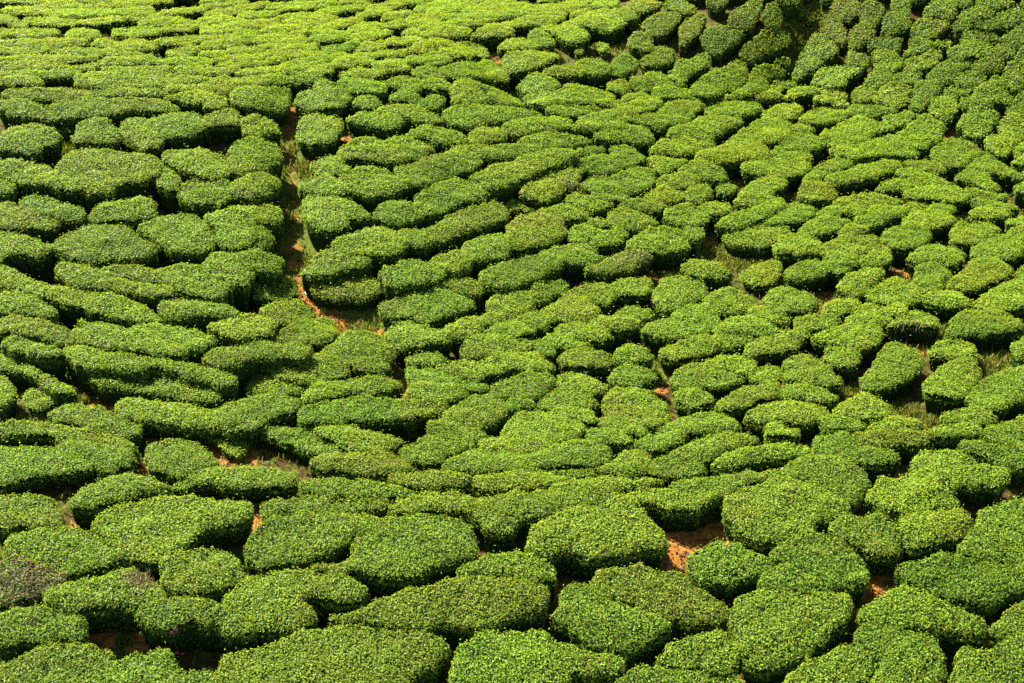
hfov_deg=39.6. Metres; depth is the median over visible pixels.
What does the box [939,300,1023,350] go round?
tea bush
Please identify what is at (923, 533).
tea bush
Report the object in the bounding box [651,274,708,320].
tea bush
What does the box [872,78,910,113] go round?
tea bush
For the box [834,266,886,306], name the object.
tea bush
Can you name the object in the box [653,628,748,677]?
tea bush
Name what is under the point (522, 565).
tea bush
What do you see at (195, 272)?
tea bush
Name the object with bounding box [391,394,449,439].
tea bush
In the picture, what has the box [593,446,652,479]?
tea bush
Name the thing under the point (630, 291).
tea bush
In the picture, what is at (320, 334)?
tea bush
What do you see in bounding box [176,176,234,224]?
tea bush
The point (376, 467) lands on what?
tea bush
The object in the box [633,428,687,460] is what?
tea bush
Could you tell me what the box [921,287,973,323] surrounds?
tea bush
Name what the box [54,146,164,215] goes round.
tea bush
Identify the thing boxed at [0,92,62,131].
tea bush
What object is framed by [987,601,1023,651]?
tea bush
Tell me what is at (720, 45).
tea bush
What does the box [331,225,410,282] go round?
tea bush
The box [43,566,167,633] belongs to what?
tea bush
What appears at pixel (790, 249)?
tea bush
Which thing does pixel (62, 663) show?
tea bush
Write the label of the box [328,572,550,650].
tea bush
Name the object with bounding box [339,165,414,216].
tea bush
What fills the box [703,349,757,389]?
tea bush
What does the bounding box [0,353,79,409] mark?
tea bush
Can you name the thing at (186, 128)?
tea bush
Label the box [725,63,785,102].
tea bush
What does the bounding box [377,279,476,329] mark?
tea bush
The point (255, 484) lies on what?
tea bush
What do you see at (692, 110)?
tea bush
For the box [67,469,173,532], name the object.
tea bush
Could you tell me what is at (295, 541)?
tea bush
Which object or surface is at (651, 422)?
tea bush
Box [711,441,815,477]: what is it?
tea bush
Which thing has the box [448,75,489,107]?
tea bush
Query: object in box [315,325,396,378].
tea bush
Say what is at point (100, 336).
tea bush
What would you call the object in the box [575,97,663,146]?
tea bush
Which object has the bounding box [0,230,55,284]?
tea bush
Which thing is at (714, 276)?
tea bush
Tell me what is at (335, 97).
tea bush
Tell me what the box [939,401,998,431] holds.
tea bush
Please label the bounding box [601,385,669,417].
tea bush
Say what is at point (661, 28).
tea bush
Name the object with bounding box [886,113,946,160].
tea bush
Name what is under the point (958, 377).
tea bush
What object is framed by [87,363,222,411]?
tea bush
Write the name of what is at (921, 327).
tea bush
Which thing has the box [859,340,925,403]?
tea bush
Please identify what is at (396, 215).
tea bush
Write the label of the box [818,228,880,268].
tea bush
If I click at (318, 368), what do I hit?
tea bush
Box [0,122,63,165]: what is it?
tea bush
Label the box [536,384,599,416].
tea bush
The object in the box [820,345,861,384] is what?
tea bush
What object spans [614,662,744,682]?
tea bush
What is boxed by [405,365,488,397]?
tea bush
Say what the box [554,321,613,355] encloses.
tea bush
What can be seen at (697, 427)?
tea bush
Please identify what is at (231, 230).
tea bush
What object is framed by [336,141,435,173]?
tea bush
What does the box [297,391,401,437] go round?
tea bush
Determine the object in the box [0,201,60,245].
tea bush
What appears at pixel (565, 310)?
tea bush
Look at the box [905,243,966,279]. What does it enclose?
tea bush
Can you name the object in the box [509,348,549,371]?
tea bush
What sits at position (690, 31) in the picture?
tea bush
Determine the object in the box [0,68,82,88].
tea bush
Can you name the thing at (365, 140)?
tea bush
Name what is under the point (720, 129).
tea bush
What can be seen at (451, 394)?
tea bush
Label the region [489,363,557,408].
tea bush
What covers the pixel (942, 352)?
tea bush
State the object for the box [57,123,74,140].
weedy shrub
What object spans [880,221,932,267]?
tea bush
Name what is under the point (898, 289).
tea bush
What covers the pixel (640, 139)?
tea bush
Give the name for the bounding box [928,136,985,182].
tea bush
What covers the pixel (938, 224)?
tea bush
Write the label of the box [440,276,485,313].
tea bush
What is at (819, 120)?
tea bush
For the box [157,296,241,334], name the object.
tea bush
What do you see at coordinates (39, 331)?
tea bush
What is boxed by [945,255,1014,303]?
tea bush
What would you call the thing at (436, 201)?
tea bush
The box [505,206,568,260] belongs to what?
tea bush
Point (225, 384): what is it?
tea bush
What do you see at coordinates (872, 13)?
tea bush
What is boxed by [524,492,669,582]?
tea bush
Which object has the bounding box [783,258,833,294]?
tea bush
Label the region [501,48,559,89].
tea bush
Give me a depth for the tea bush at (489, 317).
36.62 m
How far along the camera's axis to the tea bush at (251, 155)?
42.45 m
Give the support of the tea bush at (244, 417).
on the hillside
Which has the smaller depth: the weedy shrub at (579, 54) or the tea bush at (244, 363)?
the tea bush at (244, 363)
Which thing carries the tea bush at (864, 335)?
on the hillside
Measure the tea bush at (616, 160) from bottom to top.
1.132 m
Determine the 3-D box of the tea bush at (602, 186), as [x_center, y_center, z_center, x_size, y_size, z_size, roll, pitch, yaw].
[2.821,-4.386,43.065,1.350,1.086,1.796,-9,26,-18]
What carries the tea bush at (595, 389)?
on the hillside
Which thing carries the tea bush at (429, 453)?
on the hillside
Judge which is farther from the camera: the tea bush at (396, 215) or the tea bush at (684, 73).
the tea bush at (684, 73)
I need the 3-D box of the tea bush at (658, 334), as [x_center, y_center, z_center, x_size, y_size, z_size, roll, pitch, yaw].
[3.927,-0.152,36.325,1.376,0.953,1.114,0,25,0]
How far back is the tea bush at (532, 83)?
49.59 m
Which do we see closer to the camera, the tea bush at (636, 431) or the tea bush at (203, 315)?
the tea bush at (636, 431)
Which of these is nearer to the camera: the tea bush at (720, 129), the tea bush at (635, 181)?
the tea bush at (635, 181)
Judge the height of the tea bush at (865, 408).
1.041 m
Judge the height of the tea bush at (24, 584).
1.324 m
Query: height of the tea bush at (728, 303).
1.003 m
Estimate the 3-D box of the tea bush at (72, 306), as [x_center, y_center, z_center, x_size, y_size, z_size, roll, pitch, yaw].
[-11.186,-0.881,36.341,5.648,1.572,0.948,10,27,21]
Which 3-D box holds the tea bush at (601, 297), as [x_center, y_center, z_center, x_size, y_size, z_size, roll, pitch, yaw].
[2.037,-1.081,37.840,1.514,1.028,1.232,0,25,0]
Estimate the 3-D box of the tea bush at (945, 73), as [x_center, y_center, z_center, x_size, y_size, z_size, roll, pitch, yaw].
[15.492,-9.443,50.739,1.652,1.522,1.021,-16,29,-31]
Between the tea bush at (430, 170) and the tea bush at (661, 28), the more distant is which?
the tea bush at (661, 28)
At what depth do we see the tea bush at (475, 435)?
31.84 m
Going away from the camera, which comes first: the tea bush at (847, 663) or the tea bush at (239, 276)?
the tea bush at (847, 663)
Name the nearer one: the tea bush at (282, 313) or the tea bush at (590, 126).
the tea bush at (282, 313)
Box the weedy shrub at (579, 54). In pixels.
[574,47,584,60]
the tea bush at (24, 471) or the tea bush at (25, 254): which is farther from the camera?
the tea bush at (25, 254)
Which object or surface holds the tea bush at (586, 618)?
on the hillside
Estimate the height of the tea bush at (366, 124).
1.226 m
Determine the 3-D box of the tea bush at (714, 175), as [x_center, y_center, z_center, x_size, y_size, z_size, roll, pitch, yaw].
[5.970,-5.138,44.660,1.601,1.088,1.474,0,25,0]
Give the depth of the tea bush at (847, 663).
26.05 m
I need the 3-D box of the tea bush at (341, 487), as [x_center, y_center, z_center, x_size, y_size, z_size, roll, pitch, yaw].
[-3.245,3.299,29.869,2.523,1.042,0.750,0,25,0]
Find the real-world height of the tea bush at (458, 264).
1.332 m
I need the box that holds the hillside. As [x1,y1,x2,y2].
[0,0,1023,682]
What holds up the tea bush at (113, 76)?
on the hillside
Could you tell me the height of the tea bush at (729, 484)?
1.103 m
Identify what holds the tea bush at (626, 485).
on the hillside
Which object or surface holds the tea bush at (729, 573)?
on the hillside
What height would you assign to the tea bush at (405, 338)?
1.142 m
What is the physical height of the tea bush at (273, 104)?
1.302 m
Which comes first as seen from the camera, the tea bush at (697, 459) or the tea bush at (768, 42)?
the tea bush at (697, 459)
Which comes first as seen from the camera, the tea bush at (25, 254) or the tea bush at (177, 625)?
the tea bush at (177, 625)
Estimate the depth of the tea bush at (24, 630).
26.66 m
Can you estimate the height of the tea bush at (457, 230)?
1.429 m
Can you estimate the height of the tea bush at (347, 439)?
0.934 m
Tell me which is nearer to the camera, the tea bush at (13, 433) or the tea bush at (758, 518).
the tea bush at (758, 518)
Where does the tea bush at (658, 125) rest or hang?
on the hillside
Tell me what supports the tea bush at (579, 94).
on the hillside
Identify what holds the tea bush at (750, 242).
on the hillside
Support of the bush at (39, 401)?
on the hillside
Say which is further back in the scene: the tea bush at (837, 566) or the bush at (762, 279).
the bush at (762, 279)
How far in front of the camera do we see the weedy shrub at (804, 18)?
54.84 m
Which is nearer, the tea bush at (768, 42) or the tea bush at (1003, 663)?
the tea bush at (1003, 663)
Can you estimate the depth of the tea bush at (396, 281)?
37.41 m
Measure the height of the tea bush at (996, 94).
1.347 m
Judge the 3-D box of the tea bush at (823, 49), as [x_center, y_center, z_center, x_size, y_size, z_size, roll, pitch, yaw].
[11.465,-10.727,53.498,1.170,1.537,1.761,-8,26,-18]
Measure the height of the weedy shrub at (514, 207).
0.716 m
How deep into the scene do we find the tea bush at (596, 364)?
34.85 m
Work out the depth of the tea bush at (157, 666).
25.93 m
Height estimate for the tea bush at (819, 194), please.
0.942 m
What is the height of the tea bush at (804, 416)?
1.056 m
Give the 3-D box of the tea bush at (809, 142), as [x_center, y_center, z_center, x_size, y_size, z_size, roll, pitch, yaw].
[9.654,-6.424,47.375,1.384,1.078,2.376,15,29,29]
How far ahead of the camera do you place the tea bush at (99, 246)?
37.85 m
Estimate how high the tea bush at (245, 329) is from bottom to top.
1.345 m
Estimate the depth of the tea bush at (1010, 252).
39.83 m
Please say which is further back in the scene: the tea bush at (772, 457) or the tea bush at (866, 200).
the tea bush at (866, 200)
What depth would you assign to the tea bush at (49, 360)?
33.93 m
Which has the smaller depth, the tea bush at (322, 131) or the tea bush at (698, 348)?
the tea bush at (698, 348)
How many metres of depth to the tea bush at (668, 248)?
40.05 m
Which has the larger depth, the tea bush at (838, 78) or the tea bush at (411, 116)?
the tea bush at (838, 78)
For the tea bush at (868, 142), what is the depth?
47.17 m
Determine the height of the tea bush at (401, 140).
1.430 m
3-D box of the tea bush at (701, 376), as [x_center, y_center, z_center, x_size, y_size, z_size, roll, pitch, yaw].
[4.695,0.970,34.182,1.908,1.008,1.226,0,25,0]
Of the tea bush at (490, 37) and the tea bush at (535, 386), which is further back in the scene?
the tea bush at (490, 37)
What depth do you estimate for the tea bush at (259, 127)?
44.38 m
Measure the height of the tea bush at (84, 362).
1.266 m
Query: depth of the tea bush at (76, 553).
28.13 m
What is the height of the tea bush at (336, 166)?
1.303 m
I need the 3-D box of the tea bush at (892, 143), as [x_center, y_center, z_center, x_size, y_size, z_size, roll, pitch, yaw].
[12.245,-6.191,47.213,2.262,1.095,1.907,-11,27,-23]
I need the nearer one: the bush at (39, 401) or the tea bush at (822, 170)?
the bush at (39, 401)
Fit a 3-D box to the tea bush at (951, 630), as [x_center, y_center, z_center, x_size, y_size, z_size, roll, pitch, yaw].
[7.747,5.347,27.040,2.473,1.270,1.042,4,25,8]
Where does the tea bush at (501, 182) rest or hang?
on the hillside
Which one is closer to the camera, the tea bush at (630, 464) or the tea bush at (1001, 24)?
the tea bush at (630, 464)
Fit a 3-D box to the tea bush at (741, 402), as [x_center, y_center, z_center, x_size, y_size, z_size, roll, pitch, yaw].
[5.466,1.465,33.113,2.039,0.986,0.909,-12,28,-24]
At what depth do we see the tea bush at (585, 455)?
30.76 m
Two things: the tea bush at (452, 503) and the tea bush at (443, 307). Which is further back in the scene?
the tea bush at (443, 307)
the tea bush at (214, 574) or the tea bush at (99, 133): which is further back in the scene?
the tea bush at (99, 133)
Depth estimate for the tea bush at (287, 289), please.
37.58 m
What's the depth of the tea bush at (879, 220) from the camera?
42.18 m
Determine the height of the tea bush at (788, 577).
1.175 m
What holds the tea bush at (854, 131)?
on the hillside
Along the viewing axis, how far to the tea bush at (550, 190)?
42.57 m
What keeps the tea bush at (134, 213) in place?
on the hillside
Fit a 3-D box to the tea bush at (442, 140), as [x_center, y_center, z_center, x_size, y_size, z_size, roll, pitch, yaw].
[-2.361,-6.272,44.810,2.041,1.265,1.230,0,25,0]
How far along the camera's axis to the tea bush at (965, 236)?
41.09 m
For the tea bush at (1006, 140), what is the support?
on the hillside
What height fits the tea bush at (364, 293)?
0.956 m
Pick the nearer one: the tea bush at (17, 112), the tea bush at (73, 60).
the tea bush at (17, 112)
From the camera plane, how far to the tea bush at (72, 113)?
44.77 m
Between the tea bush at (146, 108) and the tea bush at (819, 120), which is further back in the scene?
the tea bush at (819, 120)
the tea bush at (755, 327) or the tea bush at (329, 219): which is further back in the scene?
the tea bush at (329, 219)
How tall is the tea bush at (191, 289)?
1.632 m
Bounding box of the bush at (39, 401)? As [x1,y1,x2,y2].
[22,387,58,417]
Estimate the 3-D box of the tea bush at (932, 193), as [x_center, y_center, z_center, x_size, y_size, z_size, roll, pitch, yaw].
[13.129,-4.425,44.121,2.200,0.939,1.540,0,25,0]
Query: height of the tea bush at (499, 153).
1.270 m
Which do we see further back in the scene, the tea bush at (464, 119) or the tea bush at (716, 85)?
the tea bush at (716, 85)
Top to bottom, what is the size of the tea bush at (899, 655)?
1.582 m
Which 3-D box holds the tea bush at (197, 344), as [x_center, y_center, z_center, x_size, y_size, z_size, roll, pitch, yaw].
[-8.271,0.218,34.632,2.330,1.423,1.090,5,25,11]
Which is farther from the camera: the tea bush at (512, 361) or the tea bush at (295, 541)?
the tea bush at (512, 361)
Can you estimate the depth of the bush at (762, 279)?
39.03 m
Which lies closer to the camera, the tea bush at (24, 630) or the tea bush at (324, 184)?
the tea bush at (24, 630)
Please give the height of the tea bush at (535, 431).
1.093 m
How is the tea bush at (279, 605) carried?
on the hillside
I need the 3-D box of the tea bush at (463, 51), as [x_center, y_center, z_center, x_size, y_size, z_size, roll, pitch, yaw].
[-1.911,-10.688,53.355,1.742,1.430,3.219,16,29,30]
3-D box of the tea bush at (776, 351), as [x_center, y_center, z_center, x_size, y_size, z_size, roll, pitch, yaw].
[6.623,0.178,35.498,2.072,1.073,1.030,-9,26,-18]
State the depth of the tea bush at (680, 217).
41.55 m
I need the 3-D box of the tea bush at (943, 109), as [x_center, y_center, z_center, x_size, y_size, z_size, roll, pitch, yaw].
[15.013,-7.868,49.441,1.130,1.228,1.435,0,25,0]
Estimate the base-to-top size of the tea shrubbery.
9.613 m
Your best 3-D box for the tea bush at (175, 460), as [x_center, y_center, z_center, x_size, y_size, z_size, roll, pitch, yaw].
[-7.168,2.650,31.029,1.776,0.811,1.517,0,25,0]
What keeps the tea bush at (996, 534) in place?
on the hillside
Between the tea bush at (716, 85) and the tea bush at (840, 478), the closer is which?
the tea bush at (840, 478)
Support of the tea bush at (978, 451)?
on the hillside
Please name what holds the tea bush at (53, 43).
on the hillside
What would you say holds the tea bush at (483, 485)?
on the hillside
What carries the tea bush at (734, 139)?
on the hillside
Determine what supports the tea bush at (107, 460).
on the hillside
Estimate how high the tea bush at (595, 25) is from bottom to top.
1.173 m
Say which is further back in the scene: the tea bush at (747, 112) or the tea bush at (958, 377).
the tea bush at (747, 112)
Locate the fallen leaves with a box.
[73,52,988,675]
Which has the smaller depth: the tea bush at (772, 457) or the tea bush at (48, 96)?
the tea bush at (772, 457)
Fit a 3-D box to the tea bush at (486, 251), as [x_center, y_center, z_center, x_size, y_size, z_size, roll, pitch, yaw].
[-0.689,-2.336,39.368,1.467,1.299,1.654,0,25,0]
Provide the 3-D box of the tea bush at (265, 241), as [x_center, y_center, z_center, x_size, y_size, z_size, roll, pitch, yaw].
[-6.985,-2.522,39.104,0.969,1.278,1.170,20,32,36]
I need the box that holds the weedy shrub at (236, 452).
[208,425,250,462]
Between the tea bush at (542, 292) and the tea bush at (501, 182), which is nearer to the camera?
the tea bush at (542, 292)
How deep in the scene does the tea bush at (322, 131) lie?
44.33 m
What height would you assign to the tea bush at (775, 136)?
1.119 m
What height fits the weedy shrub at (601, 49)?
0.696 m
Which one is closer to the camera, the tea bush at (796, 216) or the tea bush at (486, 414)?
the tea bush at (486, 414)
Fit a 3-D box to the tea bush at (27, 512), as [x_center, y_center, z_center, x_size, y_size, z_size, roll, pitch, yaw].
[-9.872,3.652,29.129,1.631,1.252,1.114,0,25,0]
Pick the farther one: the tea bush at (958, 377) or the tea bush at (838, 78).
the tea bush at (838, 78)
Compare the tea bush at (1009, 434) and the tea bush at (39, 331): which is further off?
the tea bush at (39, 331)
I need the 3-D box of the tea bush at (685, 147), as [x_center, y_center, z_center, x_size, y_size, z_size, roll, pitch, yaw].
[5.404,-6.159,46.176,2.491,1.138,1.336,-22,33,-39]
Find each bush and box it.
[0,33,88,49]
[0,49,98,69]
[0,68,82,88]
[0,82,90,108]
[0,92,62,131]
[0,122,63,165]
[0,158,84,208]
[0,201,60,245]
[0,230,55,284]
[0,260,165,330]
[0,290,59,325]
[0,309,76,374]
[0,333,68,384]
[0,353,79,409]
[0,418,141,464]
[0,441,95,495]
[0,493,65,549]
[0,547,73,613]
[0,601,89,661]
[0,637,118,682]
[3,523,121,583]
[18,192,86,237]
[22,387,58,417]
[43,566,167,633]
[46,400,143,449]
[48,96,135,132]
[50,222,160,269]
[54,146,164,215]
[55,254,176,316]
[55,439,137,480]
[63,339,149,396]
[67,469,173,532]
[70,112,121,151]
[71,318,189,368]
[73,69,173,88]
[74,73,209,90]
[87,194,158,236]
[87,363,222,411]
[90,491,256,586]
[99,261,227,306]
[102,641,220,682]
[110,94,180,119]
[114,397,227,445]
[119,117,166,161]
[130,321,217,366]
[134,590,257,655]
[136,209,218,269]
[138,353,238,406]
[143,433,221,486]
[146,110,204,151]
[154,262,234,309]
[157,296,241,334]
[159,541,248,607]
[161,146,234,188]
[171,462,299,502]
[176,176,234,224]
[200,107,241,147]
[201,338,313,396]
[202,246,255,313]
[203,202,283,254]
[206,623,451,682]
[207,311,278,349]
[213,388,301,448]
[222,562,369,647]
[226,135,283,181]
[228,84,291,128]
[228,171,282,207]
[231,246,285,292]
[240,113,281,146]
[242,508,382,578]
[243,368,306,404]
[249,221,274,256]
[252,275,299,312]
[259,299,316,334]
[259,421,343,463]
[259,494,393,522]
[266,352,350,394]
[277,315,340,355]
[292,78,352,121]
[294,111,344,160]
[297,171,353,209]
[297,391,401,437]
[298,476,415,504]
[299,245,373,300]
[300,189,373,250]
[300,371,403,406]
[308,445,417,486]
[309,154,350,180]
[310,275,383,310]
[310,506,479,599]
[314,423,404,457]
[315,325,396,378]
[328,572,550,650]
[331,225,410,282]
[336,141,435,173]
[337,134,390,159]
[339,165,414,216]
[345,108,404,141]
[372,200,422,231]
[374,103,443,136]
[377,260,429,303]
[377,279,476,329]
[384,320,452,367]
[385,132,435,154]
[386,467,472,496]
[387,486,489,521]
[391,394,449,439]
[393,148,482,203]
[397,258,445,289]
[398,433,478,473]
[404,376,467,410]
[405,121,468,155]
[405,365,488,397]
[412,176,489,230]
[421,199,509,258]
[426,249,474,279]
[426,419,488,446]
[438,39,490,62]
[440,58,490,86]
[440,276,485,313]
[441,103,541,143]
[441,392,507,438]
[442,130,592,171]
[442,441,529,491]
[444,313,487,356]
[446,623,626,682]
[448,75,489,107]
[449,355,509,394]
[456,545,557,608]
[459,331,535,361]
[461,232,512,281]
[464,485,620,553]
[468,147,579,207]
[470,6,567,51]
[470,468,567,497]
[476,300,533,329]
[478,252,566,304]
[480,347,555,378]
[483,319,534,341]
[485,288,536,315]
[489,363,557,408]
[498,406,586,456]
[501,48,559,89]
[501,112,579,145]
[502,461,594,493]
[504,437,612,478]
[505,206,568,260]
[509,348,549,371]
[512,310,560,342]
[516,71,560,107]
[518,165,584,209]
[522,83,615,115]
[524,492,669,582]
[526,276,569,313]
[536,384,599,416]
[537,242,604,283]
[540,289,602,324]
[549,470,663,497]
[549,581,671,673]
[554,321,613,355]
[555,371,609,411]
[556,342,614,383]
[560,278,617,317]
[563,7,621,45]
[567,222,628,257]
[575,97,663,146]
[575,144,645,181]
[580,174,629,210]
[583,246,652,285]
[585,424,635,462]
[589,306,643,350]
[590,562,729,643]
[592,123,654,158]
[593,410,648,451]
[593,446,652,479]
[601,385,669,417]
[604,399,671,436]
[606,205,658,247]
[607,364,657,393]
[608,271,653,312]
[611,166,656,200]
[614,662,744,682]
[621,225,691,270]
[626,487,720,531]
[629,108,691,143]
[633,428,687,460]
[640,315,693,355]
[641,11,681,47]
[642,430,759,489]
[648,133,715,164]
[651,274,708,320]
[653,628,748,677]
[654,407,742,447]
[657,98,705,122]
[657,330,724,377]
[661,201,710,232]
[665,114,743,147]
[667,466,789,517]
[668,52,711,88]
[669,302,720,336]
[669,359,745,403]
[677,157,728,197]
[678,12,707,59]
[680,257,732,290]
[683,537,773,605]
[688,60,748,114]
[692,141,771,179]
[695,135,765,159]
[699,24,745,67]
[702,285,754,322]
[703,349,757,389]
[704,100,763,129]
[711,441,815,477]
[712,312,782,339]
[714,379,782,426]
[715,195,787,244]
[720,472,851,559]
[721,220,791,260]
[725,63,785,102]
[726,582,855,682]
[727,0,762,40]
[733,173,788,212]
[736,125,792,151]
[739,26,791,73]
[739,258,782,294]
[740,154,811,191]
[742,326,810,368]
[742,398,829,441]
[757,560,833,595]
[761,282,820,329]
[763,201,816,233]
[769,526,870,606]
[772,228,824,270]
[774,128,825,165]
[777,380,838,415]
[781,351,842,399]
[782,451,871,515]
[782,633,877,682]
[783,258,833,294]
[797,179,838,212]
[798,32,839,71]
[798,105,852,137]
[799,215,851,246]
[801,146,863,183]
[810,64,859,92]
[810,311,892,366]
[810,426,901,482]
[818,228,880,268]
[819,110,894,160]
[820,13,848,55]
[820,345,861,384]
[824,158,903,199]
[827,511,902,575]
[832,189,902,209]
[832,388,893,430]
[833,141,919,160]
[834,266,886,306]
[850,301,908,319]
[852,422,936,464]
[852,619,947,682]
[853,201,908,237]
[854,134,920,170]
[855,583,988,660]
[857,0,885,34]
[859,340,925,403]
[863,443,1012,523]
[864,276,922,311]
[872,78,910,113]
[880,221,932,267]
[885,307,941,346]
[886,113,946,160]
[893,549,1023,626]
[898,504,975,562]
[901,207,956,242]
[902,182,971,216]
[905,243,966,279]
[908,78,941,115]
[913,256,952,284]
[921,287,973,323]
[921,353,981,415]
[924,55,971,96]
[926,330,980,369]
[927,95,959,134]
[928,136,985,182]
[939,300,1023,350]
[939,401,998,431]
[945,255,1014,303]
[946,632,1023,682]
[947,34,990,63]
[948,218,1001,258]
[954,153,1023,194]
[956,106,999,148]
[956,437,1023,487]
[956,493,1023,573]
[964,363,1023,424]
[969,233,1023,272]
[973,278,1023,320]
[974,5,1023,38]
[974,74,1013,118]
[978,414,1023,448]
[983,111,1023,165]
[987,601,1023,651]
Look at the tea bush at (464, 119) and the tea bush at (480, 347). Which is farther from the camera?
the tea bush at (464, 119)
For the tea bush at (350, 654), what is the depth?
26.24 m
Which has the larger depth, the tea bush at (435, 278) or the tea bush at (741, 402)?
the tea bush at (435, 278)
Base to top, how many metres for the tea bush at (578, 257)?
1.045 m
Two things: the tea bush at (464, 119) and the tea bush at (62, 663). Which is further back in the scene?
the tea bush at (464, 119)
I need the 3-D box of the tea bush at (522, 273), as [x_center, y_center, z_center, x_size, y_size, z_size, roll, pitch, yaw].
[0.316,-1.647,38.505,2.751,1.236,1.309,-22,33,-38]
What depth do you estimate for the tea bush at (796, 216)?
41.97 m
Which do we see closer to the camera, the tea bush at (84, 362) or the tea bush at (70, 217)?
the tea bush at (84, 362)
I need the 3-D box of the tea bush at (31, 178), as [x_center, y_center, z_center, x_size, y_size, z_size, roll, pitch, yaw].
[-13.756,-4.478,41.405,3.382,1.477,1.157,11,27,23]
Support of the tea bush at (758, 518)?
on the hillside
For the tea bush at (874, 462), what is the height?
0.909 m
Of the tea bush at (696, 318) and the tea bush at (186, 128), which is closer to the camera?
the tea bush at (696, 318)
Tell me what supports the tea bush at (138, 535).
on the hillside
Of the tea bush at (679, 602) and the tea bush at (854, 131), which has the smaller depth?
the tea bush at (679, 602)
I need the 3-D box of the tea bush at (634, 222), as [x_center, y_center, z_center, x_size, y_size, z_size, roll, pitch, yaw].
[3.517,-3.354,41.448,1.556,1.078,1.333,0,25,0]
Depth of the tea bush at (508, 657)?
26.31 m
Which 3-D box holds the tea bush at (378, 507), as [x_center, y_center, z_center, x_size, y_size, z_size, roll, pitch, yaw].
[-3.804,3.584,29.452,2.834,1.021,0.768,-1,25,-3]
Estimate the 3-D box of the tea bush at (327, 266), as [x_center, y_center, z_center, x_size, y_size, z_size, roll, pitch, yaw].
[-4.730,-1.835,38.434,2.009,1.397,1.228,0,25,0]
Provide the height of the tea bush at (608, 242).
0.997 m
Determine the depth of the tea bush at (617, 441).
31.56 m
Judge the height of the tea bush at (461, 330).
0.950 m
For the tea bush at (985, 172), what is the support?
on the hillside
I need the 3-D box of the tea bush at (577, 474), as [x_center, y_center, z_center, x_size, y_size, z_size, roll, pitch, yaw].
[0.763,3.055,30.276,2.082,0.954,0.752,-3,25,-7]
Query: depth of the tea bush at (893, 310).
36.60 m
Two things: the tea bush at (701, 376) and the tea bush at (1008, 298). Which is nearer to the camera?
the tea bush at (701, 376)
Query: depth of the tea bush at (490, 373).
34.43 m
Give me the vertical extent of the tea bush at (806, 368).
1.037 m
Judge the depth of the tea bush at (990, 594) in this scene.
27.34 m
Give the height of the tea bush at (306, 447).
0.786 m
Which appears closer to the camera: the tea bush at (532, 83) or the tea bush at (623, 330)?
the tea bush at (623, 330)
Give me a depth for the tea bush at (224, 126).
44.40 m
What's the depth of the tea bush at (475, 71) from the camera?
49.71 m
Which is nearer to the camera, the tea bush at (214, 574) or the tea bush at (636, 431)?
the tea bush at (214, 574)
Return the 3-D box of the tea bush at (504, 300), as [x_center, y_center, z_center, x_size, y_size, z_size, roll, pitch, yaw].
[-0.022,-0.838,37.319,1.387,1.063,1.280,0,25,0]
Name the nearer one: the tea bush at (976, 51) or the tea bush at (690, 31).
the tea bush at (976, 51)
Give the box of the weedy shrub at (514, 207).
[504,199,535,219]
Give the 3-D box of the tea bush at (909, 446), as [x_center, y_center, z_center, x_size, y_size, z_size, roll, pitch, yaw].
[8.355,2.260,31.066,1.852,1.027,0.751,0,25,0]
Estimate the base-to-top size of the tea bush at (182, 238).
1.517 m
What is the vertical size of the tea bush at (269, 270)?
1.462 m
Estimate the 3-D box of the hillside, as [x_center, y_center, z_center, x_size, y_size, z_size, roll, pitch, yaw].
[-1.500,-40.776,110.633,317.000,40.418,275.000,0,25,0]
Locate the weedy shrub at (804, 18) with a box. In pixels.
[797,6,813,27]
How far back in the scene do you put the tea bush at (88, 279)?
36.40 m
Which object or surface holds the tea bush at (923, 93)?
on the hillside
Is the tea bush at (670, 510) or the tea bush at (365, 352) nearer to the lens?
the tea bush at (670, 510)
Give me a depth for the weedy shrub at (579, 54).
53.99 m
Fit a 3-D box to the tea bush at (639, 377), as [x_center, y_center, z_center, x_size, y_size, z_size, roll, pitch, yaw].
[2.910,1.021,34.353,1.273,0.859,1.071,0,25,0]
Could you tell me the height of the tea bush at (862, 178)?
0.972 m
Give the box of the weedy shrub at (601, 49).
[593,41,608,59]
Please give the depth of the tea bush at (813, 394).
32.83 m
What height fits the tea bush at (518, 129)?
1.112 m
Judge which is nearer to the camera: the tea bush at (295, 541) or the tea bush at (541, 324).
the tea bush at (295, 541)
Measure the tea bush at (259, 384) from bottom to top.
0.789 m
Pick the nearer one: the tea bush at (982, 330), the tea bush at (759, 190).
the tea bush at (982, 330)
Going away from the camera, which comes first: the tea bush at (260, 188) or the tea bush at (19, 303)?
the tea bush at (19, 303)
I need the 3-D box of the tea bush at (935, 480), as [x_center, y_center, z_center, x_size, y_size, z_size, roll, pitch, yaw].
[8.815,3.163,29.620,3.061,1.225,1.909,-20,31,-36]
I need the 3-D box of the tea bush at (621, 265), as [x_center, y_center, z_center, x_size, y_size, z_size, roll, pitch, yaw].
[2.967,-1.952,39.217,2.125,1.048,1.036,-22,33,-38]
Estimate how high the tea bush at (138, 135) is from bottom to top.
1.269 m
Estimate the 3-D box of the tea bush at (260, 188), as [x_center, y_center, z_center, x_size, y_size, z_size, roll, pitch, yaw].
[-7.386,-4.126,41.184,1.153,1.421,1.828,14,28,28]

